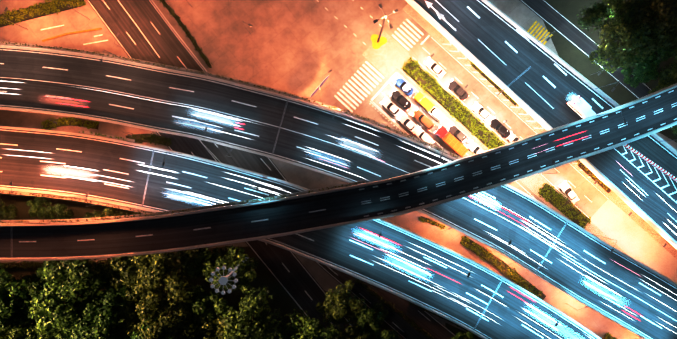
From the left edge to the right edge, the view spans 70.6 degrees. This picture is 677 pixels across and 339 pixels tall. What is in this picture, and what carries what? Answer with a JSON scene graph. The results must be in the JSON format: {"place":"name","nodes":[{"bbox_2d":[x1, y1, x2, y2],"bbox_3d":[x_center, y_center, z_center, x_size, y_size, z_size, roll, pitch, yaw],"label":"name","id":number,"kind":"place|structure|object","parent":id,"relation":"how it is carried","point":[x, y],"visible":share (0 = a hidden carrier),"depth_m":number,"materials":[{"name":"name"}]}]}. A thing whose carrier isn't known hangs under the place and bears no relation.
{"place":"outdoors","nodes":[
{"label":"outdoors","id":0,"kind":"place"},
{"bbox_2d":[156,132,358,338],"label":"road","id":1,"kind":"structure","parent":0,"point":[297,281],"depth_m":119.84,"materials":[{"name":"asphalt"}]},
{"bbox_2d":[157,132,352,336],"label":"road markings","id":2,"kind":"object","parent":1,"relation":"on","point":[282,263],"visible":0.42,"depth_m":119.83,"materials":[{"name":"white paint"}]},
{"bbox_2d":[87,0,455,338],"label":"road","id":3,"kind":"structure","parent":0,"point":[167,45],"depth_m":119.84,"materials":[{"name":"asphalt"}]},
{"bbox_2d":[41,0,159,57],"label":"lane markings","id":4,"kind":"object","parent":3,"relation":"on","point":[102,34],"visible":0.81,"depth_m":119.84,"materials":[{"name":"white paint"}]},
{"bbox_2d":[88,0,454,338],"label":"road markings","id":5,"kind":"object","parent":3,"relation":"on","point":[260,158],"visible":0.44,"depth_m":119.84,"materials":[{"name":"white paint"}]},
{"bbox_2d":[0,0,676,338],"bbox_3d":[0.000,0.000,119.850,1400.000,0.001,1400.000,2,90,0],"label":"ground","id":6,"kind":"structure","parent":0,"point":[301,48],"depth_m":119.85,"materials":[{"name":"concrete"}]},
{"bbox_2d":[0,0,85,26],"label":"hedge","id":7,"kind":"object","parent":6,"relation":"on","point":[35,10],"visible":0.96,"depth_m":118.97,"materials":[{"name":"green plant"}]},
{"bbox_2d":[40,117,98,129],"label":"hedge","id":8,"kind":"object","parent":6,"relation":"on","point":[63,121],"visible":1,"depth_m":119.08,"materials":[{"name":"green plant"}]},
{"bbox_2d":[42,28,101,41],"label":"yellow kerb","id":9,"kind":"structure","parent":6,"relation":"on","point":[61,35],"depth_m":119.55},
{"bbox_2d":[0,246,231,270],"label":"shrub belt","id":10,"kind":"object","parent":6,"relation":"on","point":[22,264],"visible":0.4,"depth_m":118.97,"materials":[{"name":"green plant"}]},
{"bbox_2d":[126,133,171,146],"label":"hedge","id":11,"kind":"object","parent":6,"relation":"on","point":[151,138],"visible":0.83,"depth_m":119.06,"materials":[{"name":"green plant"}]},
{"bbox_2d":[151,0,206,71],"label":"curb","id":12,"kind":"structure","parent":6,"relation":"on","point":[178,36],"depth_m":119.00,"materials":[{"name":"silver metal"}]},
{"bbox_2d":[159,0,211,67],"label":"hedge","id":13,"kind":"object","parent":6,"relation":"on","point":[186,31],"visible":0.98,"depth_m":119.36,"materials":[{"name":"green plant"}]},
{"bbox_2d":[0,126,600,338],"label":"viaduct","id":14,"kind":"object","parent":6,"relation":"on","point":[335,245],"visible":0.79,"depth_m":111.85,"materials":[{"name":"asphalt"}]},
{"bbox_2d":[41,165,95,179],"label":"blurred car","id":15,"kind":"object","parent":14,"relation":"on","point":[64,170],"visible":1,"depth_m":110.92,"materials":[{"name":"white"}]},
{"bbox_2d":[0,190,154,215],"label":"barrier","id":16,"kind":"object","parent":14,"relation":"on","point":[77,199],"visible":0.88,"depth_m":111.05,"materials":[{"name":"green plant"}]},
{"bbox_2d":[78,130,134,141],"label":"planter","id":17,"kind":"object","parent":14,"relation":"on","point":[109,136],"visible":1,"depth_m":111.05,"materials":[{"name":"concrete"}]},
{"bbox_2d":[163,189,214,205],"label":"blurred car","id":18,"kind":"object","parent":14,"relation":"on","point":[188,199],"visible":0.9,"depth_m":110.92,"materials":[{"name":"white"}]},
{"bbox_2d":[0,129,594,338],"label":"lane markings","id":19,"kind":"object","parent":14,"relation":"on","point":[272,239],"visible":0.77,"depth_m":111.85,"materials":[{"name":"paint"}]},
{"bbox_2d":[142,150,502,329],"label":"viaduct expansion joints","id":20,"kind":"object","parent":14,"relation":"on","point":[474,327],"visible":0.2,"depth_m":111.84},
{"bbox_2d":[350,227,400,252],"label":"moving vehicle","id":21,"kind":"object","parent":14,"relation":"on","point":[377,240],"visible":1,"depth_m":110.97,"materials":[{"name":"white"}]},
{"bbox_2d":[382,255,433,281],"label":"moving vehicle","id":22,"kind":"object","parent":14,"relation":"on","point":[403,265],"visible":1,"depth_m":110.14,"materials":[{"name":"white"}]},
{"bbox_2d":[525,305,581,338],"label":"moving vehicle","id":23,"kind":"object","parent":14,"relation":"on","point":[553,325],"visible":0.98,"depth_m":110.20,"materials":[{"name":"white"}]},
{"bbox_2d":[0,45,676,338],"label":"viaduct","id":24,"kind":"object","parent":6,"relation":"on","point":[462,212],"visible":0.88,"depth_m":111.85,"materials":[{"name":"asphalt"}]},
{"bbox_2d":[38,94,85,107],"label":"blurred car","id":25,"kind":"object","parent":24,"relation":"on","point":[67,100],"visible":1,"depth_m":110.92,"materials":[{"name":"red"}]},
{"bbox_2d":[174,117,220,134],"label":"blurred car","id":26,"kind":"object","parent":24,"relation":"on","point":[208,127],"visible":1,"depth_m":111.03,"materials":[{"name":"grey"}]},
{"bbox_2d":[188,107,242,127],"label":"blurred car","id":27,"kind":"object","parent":24,"relation":"on","point":[208,116],"visible":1,"depth_m":110.05,"materials":[{"name":"white"}]},
{"bbox_2d":[0,41,460,158],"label":"barrier","id":28,"kind":"object","parent":24,"relation":"on","point":[240,82],"visible":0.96,"depth_m":111.05,"materials":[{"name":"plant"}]},
{"bbox_2d":[306,148,350,169],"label":"blurred car","id":29,"kind":"object","parent":24,"relation":"on","point":[338,162],"visible":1,"depth_m":110.97,"materials":[{"name":"white"}]},
{"bbox_2d":[0,49,676,338],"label":"lane markings","id":30,"kind":"object","parent":24,"relation":"on","point":[335,173],"visible":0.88,"depth_m":111.85,"materials":[{"name":"paint"}]},
{"bbox_2d":[334,137,382,159],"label":"moving vehicle","id":31,"kind":"object","parent":24,"relation":"on","point":[352,145],"visible":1,"depth_m":110.20,"materials":[{"name":"white"}]},
{"bbox_2d":[272,99,567,271],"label":"viaduct expansion joints","id":32,"kind":"object","parent":24,"relation":"on","point":[274,149],"visible":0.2,"depth_m":111.84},
{"bbox_2d":[473,192,499,210],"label":"moving vehicle","id":33,"kind":"object","parent":24,"relation":"on","point":[493,202],"visible":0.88,"depth_m":110.97,"materials":[{"name":"white"}]},
{"bbox_2d":[579,278,629,308],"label":"moving vehicle","id":34,"kind":"object","parent":24,"relation":"on","point":[608,294],"visible":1,"depth_m":110.31,"materials":[{"name":"white"}]},
{"bbox_2d":[0,83,676,260],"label":"flyover","id":35,"kind":"object","parent":6,"relation":"on","point":[291,215],"visible":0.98,"depth_m":104.85,"materials":[{"name":"asphalt"}]},
{"bbox_2d":[19,209,325,241],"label":"lane markings","id":36,"kind":"object","parent":35,"relation":"on","point":[193,229],"visible":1,"depth_m":104.84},
{"bbox_2d":[0,180,365,223],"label":"barrier","id":37,"kind":"object","parent":35,"relation":"attached to","point":[175,210],"visible":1,"depth_m":104.05,"materials":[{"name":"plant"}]},
{"bbox_2d":[359,90,676,216],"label":"lane markings","id":38,"kind":"object","parent":35,"relation":"on","point":[517,159],"visible":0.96,"depth_m":104.84,"materials":[{"name":"paint"}]},
{"bbox_2d":[1,0,676,338],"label":"street lamps","id":39,"kind":"object","parent":6,"relation":"on","point":[504,122],"visible":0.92,"depth_m":106.08,"materials":[{"name":"metal"}]},
{"bbox_2d":[315,279,367,324],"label":"tree","id":40,"kind":"object","parent":6,"relation":"on","point":[338,313],"visible":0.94,"depth_m":112.33,"materials":[{"name":"green plant"}]},
{"bbox_2d":[371,34,386,48],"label":"traffic island","id":41,"kind":"structure","parent":6,"relation":"on","point":[380,43],"depth_m":119.69,"materials":[{"name":"yellow paint"}]},
{"bbox_2d":[369,101,412,139],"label":"guardrail","id":42,"kind":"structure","parent":6,"relation":"on","point":[387,117],"depth_m":119.71,"materials":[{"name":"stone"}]},
{"bbox_2d":[381,98,401,117],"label":"white car","id":43,"kind":"object","parent":6,"relation":"on","point":[391,107],"visible":1,"depth_m":118.97,"materials":[{"name":"white paint"}]},
{"bbox_2d":[354,278,434,338],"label":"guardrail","id":44,"kind":"object","parent":6,"relation":"on","point":[394,309],"visible":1,"depth_m":119.26,"materials":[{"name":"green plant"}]},
{"bbox_2d":[390,89,411,110],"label":"black car","id":45,"kind":"object","parent":6,"relation":"on","point":[400,99],"visible":1,"depth_m":118.97,"materials":[{"name":"black paint"}]},
{"bbox_2d":[394,77,414,95],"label":"blue car","id":46,"kind":"object","parent":6,"relation":"on","point":[406,88],"visible":1,"depth_m":118.97,"materials":[{"name":"blue paint"}]},
{"bbox_2d":[398,114,417,133],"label":"car","id":47,"kind":"object","parent":6,"relation":"on","point":[407,123],"visible":0.9,"depth_m":118.97,"materials":[{"name":"white paint"}]},
{"bbox_2d":[412,109,433,130],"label":"car","id":48,"kind":"object","parent":6,"relation":"on","point":[423,119],"visible":1,"depth_m":118.63,"materials":[{"name":"brown paint"}]},
{"bbox_2d":[414,127,433,146],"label":"white car","id":49,"kind":"object","parent":6,"relation":"on","point":[420,133],"visible":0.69,"depth_m":118.64,"materials":[{"name":"white paint"}]},
{"bbox_2d":[413,91,434,111],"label":"yellow truck","id":50,"kind":"object","parent":6,"relation":"on","point":[425,103],"visible":1,"depth_m":118.00,"materials":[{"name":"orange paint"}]},
{"bbox_2d":[419,216,445,228],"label":"median hedge","id":51,"kind":"object","parent":6,"relation":"on","point":[430,221],"visible":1,"depth_m":119.30,"materials":[{"name":"green plant"}]},
{"bbox_2d":[425,59,444,77],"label":"white car","id":52,"kind":"object","parent":6,"relation":"on","point":[432,65],"visible":1,"depth_m":118.97,"materials":[{"name":"white paint"}]},
{"bbox_2d":[425,106,445,122],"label":"white car","id":53,"kind":"object","parent":6,"relation":"on","point":[435,113],"visible":0.75,"depth_m":118.15,"materials":[{"name":"white paint"}]},
{"bbox_2d":[409,302,481,338],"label":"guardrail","id":54,"kind":"object","parent":6,"relation":"on","point":[421,308],"visible":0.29,"depth_m":119.30,"materials":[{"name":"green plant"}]},
{"bbox_2d":[435,126,468,156],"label":"red truck","id":55,"kind":"object","parent":6,"relation":"on","point":[450,140],"visible":1,"depth_m":118.00,"materials":[{"name":"red paint"}]},
{"bbox_2d":[447,80,468,100],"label":"car","id":56,"kind":"object","parent":6,"relation":"on","point":[455,87],"visible":1,"depth_m":118.97,"materials":[{"name":"grey paint"}]},
{"bbox_2d":[448,124,468,144],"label":"car","id":57,"kind":"object","parent":6,"relation":"on","point":[458,134],"visible":0.88,"depth_m":118.97,"materials":[{"name":"grey paint"}]},
{"bbox_2d":[317,0,607,217],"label":"ground markings","id":58,"kind":"object","parent":6,"relation":"on","point":[376,71],"visible":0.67,"depth_m":119.84,"materials":[{"name":"white paint"}]},
{"bbox_2d":[467,141,483,153],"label":"silver car","id":59,"kind":"object","parent":6,"relation":"on","point":[474,147],"visible":0.48,"depth_m":118.97,"materials":[{"name":"grey paint"}]},
{"bbox_2d":[472,102,491,122],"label":"white car","id":60,"kind":"object","parent":6,"relation":"on","point":[481,112],"visible":1,"depth_m":118.97,"materials":[{"name":"white paint"}]},
{"bbox_2d":[469,61,517,105],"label":"hedge","id":61,"kind":"object","parent":6,"relation":"on","point":[495,85],"visible":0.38,"depth_m":119.17,"materials":[{"name":"green plant"}]},
{"bbox_2d":[489,118,510,138],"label":"black car","id":62,"kind":"object","parent":6,"relation":"on","point":[502,130],"visible":0.98,"depth_m":118.97,"materials":[{"name":"black paint"}]},
{"bbox_2d":[460,235,545,299],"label":"median hedge","id":63,"kind":"object","parent":6,"relation":"on","point":[514,276],"visible":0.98,"depth_m":119.25,"materials":[{"name":"green plant"}]},
{"bbox_2d":[527,21,552,44],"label":"road markings","id":64,"kind":"object","parent":6,"relation":"on","point":[540,32],"visible":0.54,"depth_m":119.83,"materials":[{"name":"paint"}]},
{"bbox_2d":[405,0,676,249],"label":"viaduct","id":65,"kind":"object","parent":6,"relation":"on","point":[491,31],"visible":0.79,"depth_m":111.55,"materials":[{"name":"asphalt"}]},
{"bbox_2d":[425,0,676,221],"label":"road markings","id":66,"kind":"object","parent":65,"relation":"on","point":[429,4],"visible":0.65,"depth_m":111.55,"materials":[{"name":"paint"}]},
{"bbox_2d":[566,95,595,118],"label":"box truck","id":67,"kind":"object","parent":65,"relation":"on","point":[583,110],"visible":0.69,"depth_m":108.39,"materials":[{"name":"white paint"}]},
{"bbox_2d":[623,144,676,181],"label":"gore barrier","id":68,"kind":"object","parent":65,"relation":"on","point":[649,161],"visible":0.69,"depth_m":110.75,"materials":[{"name":"white paint"}]},
{"bbox_2d":[560,182,579,202],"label":"white car","id":69,"kind":"object","parent":6,"relation":"on","point":[566,189],"visible":1,"depth_m":118.97,"materials":[{"name":"white paint"}]},
{"bbox_2d":[577,160,610,192],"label":"hedge","id":70,"kind":"object","parent":6,"relation":"on","point":[586,170],"visible":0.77,"depth_m":119.30,"materials":[{"name":"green plant"}]},
{"bbox_2d":[0,0,676,338],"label":"soil ground","id":71,"kind":"structure","parent":0,"point":[573,56],"depth_m":119.85,"materials":[{"name":"soil"}]},
{"bbox_2d":[0,204,17,219],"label":"tree","id":72,"kind":"object","parent":71,"relation":"on","point":[10,211],"visible":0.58,"depth_m":114.77,"materials":[{"name":"green plant"}]},
{"bbox_2d":[0,263,34,328],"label":"tree","id":73,"kind":"object","parent":71,"relation":"on","point":[7,290],"visible":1,"depth_m":108.44,"materials":[{"name":"green plant"}]},
{"bbox_2d":[0,300,41,338],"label":"tree","id":74,"kind":"object","parent":71,"relation":"on","point":[13,327],"visible":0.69,"depth_m":110.15,"materials":[{"name":"green plant"}]},
{"bbox_2d":[18,267,58,310],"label":"tree","id":75,"kind":"object","parent":71,"relation":"on","point":[36,284],"visible":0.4,"depth_m":110.47,"materials":[{"name":"green plant"}]},
{"bbox_2d":[27,197,51,218],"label":"tree","id":76,"kind":"object","parent":71,"relation":"on","point":[37,210],"visible":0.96,"depth_m":115.56,"materials":[{"name":"green plant"}]},
{"bbox_2d":[25,311,63,338],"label":"tree","id":77,"kind":"object","parent":71,"relation":"on","point":[57,332],"visible":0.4,"depth_m":109.55,"materials":[{"name":"green plant"}]},
{"bbox_2d":[44,203,73,219],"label":"tree","id":78,"kind":"object","parent":71,"relation":"on","point":[50,212],"visible":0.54,"depth_m":114.23,"materials":[{"name":"green plant"}]},
{"bbox_2d":[28,266,105,338],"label":"tree","id":79,"kind":"object","parent":71,"relation":"on","point":[51,319],"visible":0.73,"depth_m":107.40,"materials":[{"name":"green plant"}]},
{"bbox_2d":[43,259,112,301],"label":"tree","id":80,"kind":"object","parent":71,"relation":"on","point":[59,271],"visible":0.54,"depth_m":107.75,"materials":[{"name":"green plant"}]},
{"bbox_2d":[60,289,131,338],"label":"tree","id":81,"kind":"object","parent":71,"relation":"on","point":[103,327],"visible":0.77,"depth_m":108.17,"materials":[{"name":"green plant"}]},
{"bbox_2d":[90,264,130,316],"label":"tree","id":82,"kind":"object","parent":71,"relation":"on","point":[113,298],"visible":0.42,"depth_m":109.96,"materials":[{"name":"green plant"}]},
{"bbox_2d":[96,207,125,217],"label":"bush","id":83,"kind":"object","parent":71,"relation":"on","point":[109,212],"visible":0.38,"depth_m":113.63,"materials":[{"name":"green plant"}]},
{"bbox_2d":[103,255,162,302],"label":"tree","id":84,"kind":"object","parent":71,"relation":"on","point":[117,265],"visible":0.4,"depth_m":108.92,"materials":[{"name":"green plant"}]},
{"bbox_2d":[111,289,159,332],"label":"tree","id":85,"kind":"object","parent":71,"relation":"on","point":[128,315],"visible":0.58,"depth_m":111.59,"materials":[{"name":"green plant"}]},
{"bbox_2d":[131,313,181,338],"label":"tree","id":86,"kind":"object","parent":71,"relation":"on","point":[135,336],"visible":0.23,"depth_m":107.89,"materials":[{"name":"green plant"}]},
{"bbox_2d":[122,249,198,307],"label":"tree","id":87,"kind":"object","parent":71,"relation":"on","point":[148,273],"visible":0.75,"depth_m":108.02,"materials":[{"name":"green plant"}]},
{"bbox_2d":[124,287,198,338],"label":"tree","id":88,"kind":"object","parent":71,"relation":"on","point":[182,320],"visible":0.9,"depth_m":108.27,"materials":[{"name":"green plant"}]},
{"bbox_2d":[177,247,225,278],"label":"tree","id":89,"kind":"object","parent":71,"relation":"on","point":[192,269],"visible":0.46,"depth_m":110.88,"materials":[{"name":"green plant"}]},
{"bbox_2d":[182,285,227,331],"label":"tree","id":90,"kind":"object","parent":71,"relation":"on","point":[202,298],"visible":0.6,"depth_m":111.38,"materials":[{"name":"green plant"}]},
{"bbox_2d":[191,305,245,338],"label":"tree","id":91,"kind":"object","parent":71,"relation":"on","point":[217,322],"visible":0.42,"depth_m":109.77,"materials":[{"name":"green plant"}]},
{"bbox_2d":[209,261,243,294],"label":"high-mast light","id":92,"kind":"object","parent":71,"relation":"on","point":[223,280],"visible":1,"depth_m":95.55,"materials":[{"name":"white"}]},
{"bbox_2d":[200,245,257,293],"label":"tree","id":93,"kind":"object","parent":71,"relation":"on","point":[230,261],"visible":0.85,"depth_m":109.96,"materials":[{"name":"green plant"}]},
{"bbox_2d":[213,286,284,338],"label":"tree","id":94,"kind":"object","parent":71,"relation":"on","point":[247,332],"visible":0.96,"depth_m":107.84,"materials":[{"name":"green plant"}]},
{"bbox_2d":[253,314,295,338],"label":"tree","id":95,"kind":"object","parent":71,"relation":"on","point":[258,320],"visible":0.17,"depth_m":111.16,"materials":[{"name":"green plant"}]},
{"bbox_2d":[265,308,339,338],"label":"tree","id":96,"kind":"object","parent":71,"relation":"on","point":[316,328],"visible":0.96,"depth_m":109.57,"materials":[{"name":"green plant"}]},
{"bbox_2d":[329,319,374,338],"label":"tree","id":97,"kind":"object","parent":71,"relation":"on","point":[354,333],"visible":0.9,"depth_m":111.36,"materials":[{"name":"green plant"}]},
{"bbox_2d":[351,301,388,335],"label":"tree","id":98,"kind":"object","parent":71,"relation":"on","point":[376,320],"visible":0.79,"depth_m":112.80,"materials":[{"name":"green plant"}]},
{"bbox_2d":[371,329,400,338],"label":"tree","id":99,"kind":"object","parent":71,"relation":"on","point":[393,335],"visible":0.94,"depth_m":112.90,"materials":[{"name":"green plant"}]},
{"bbox_2d":[451,331,473,338],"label":"tree","id":100,"kind":"object","parent":71,"relation":"on","point":[461,335],"visible":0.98,"depth_m":114.68,"materials":[{"name":"green plant"}]},
{"bbox_2d":[577,0,638,37],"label":"tree","id":101,"kind":"object","parent":71,"relation":"on","point":[598,11],"visible":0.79,"depth_m":109.67,"materials":[{"name":"green plant"}]},
{"bbox_2d":[589,10,656,73],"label":"tree","id":102,"kind":"object","parent":71,"relation":"on","point":[624,55],"visible":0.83,"depth_m":109.29,"materials":[{"name":"green plant"}]},
{"bbox_2d":[621,55,660,88],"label":"tree","id":103,"kind":"object","parent":71,"relation":"on","point":[640,73],"visible":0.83,"depth_m":112.59,"materials":[{"name":"green plant"}]},
{"bbox_2d":[624,0,676,56],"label":"tree","id":104,"kind":"object","parent":71,"relation":"on","point":[665,36],"visible":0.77,"depth_m":108.17,"materials":[{"name":"green plant"}]},
{"bbox_2d":[635,34,674,68],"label":"tree","id":105,"kind":"object","parent":71,"relation":"on","point":[663,54],"visible":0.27,"depth_m":111.65,"materials":[{"name":"green plant"}]},
{"bbox_2d":[647,75,676,93],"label":"tree","id":106,"kind":"object","parent":71,"relation":"on","point":[665,84],"visible":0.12,"depth_m":112.18,"materials":[{"name":"green plant"}]},
{"bbox_2d":[3,81,676,337],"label":"light trails","id":107,"kind":"object","parent":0,"point":[528,304],"visible":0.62,"depth_m":111.10,"materials":[{"name":"white"}]},
{"bbox_2d":[362,4,676,282],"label":"sidewalk pavement","id":108,"kind":"structure","parent":0,"point":[637,239],"depth_m":119.72,"materials":[{"name":"concrete"}]},
{"bbox_2d":[401,57,504,149],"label":"median hedge","id":109,"kind":"object","parent":108,"relation":"on","point":[456,109],"visible":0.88,"depth_m":118.87,"materials":[{"name":"green plant"}]},
{"bbox_2d":[443,42,590,177],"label":"road markings","id":110,"kind":"object","parent":108,"relation":"on","point":[501,93],"visible":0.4,"depth_m":119.72,"materials":[{"name":"white paint"}]},
{"bbox_2d":[538,183,590,228],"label":"median hedge","id":111,"kind":"object","parent":108,"relation":"on","point":[562,204],"visible":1,"depth_m":118.86,"materials":[{"name":"green plant"}]},
{"bbox_2d":[520,0,676,129],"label":"road","id":112,"kind":"structure","parent":0,"point":[565,27],"depth_m":119.84,"materials":[{"name":"asphalt"}]},
{"bbox_2d":[521,0,671,127],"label":"road markings","id":113,"kind":"object","parent":112,"relation":"on","point":[575,45],"visible":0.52,"depth_m":119.84,"materials":[{"name":"white paint"}]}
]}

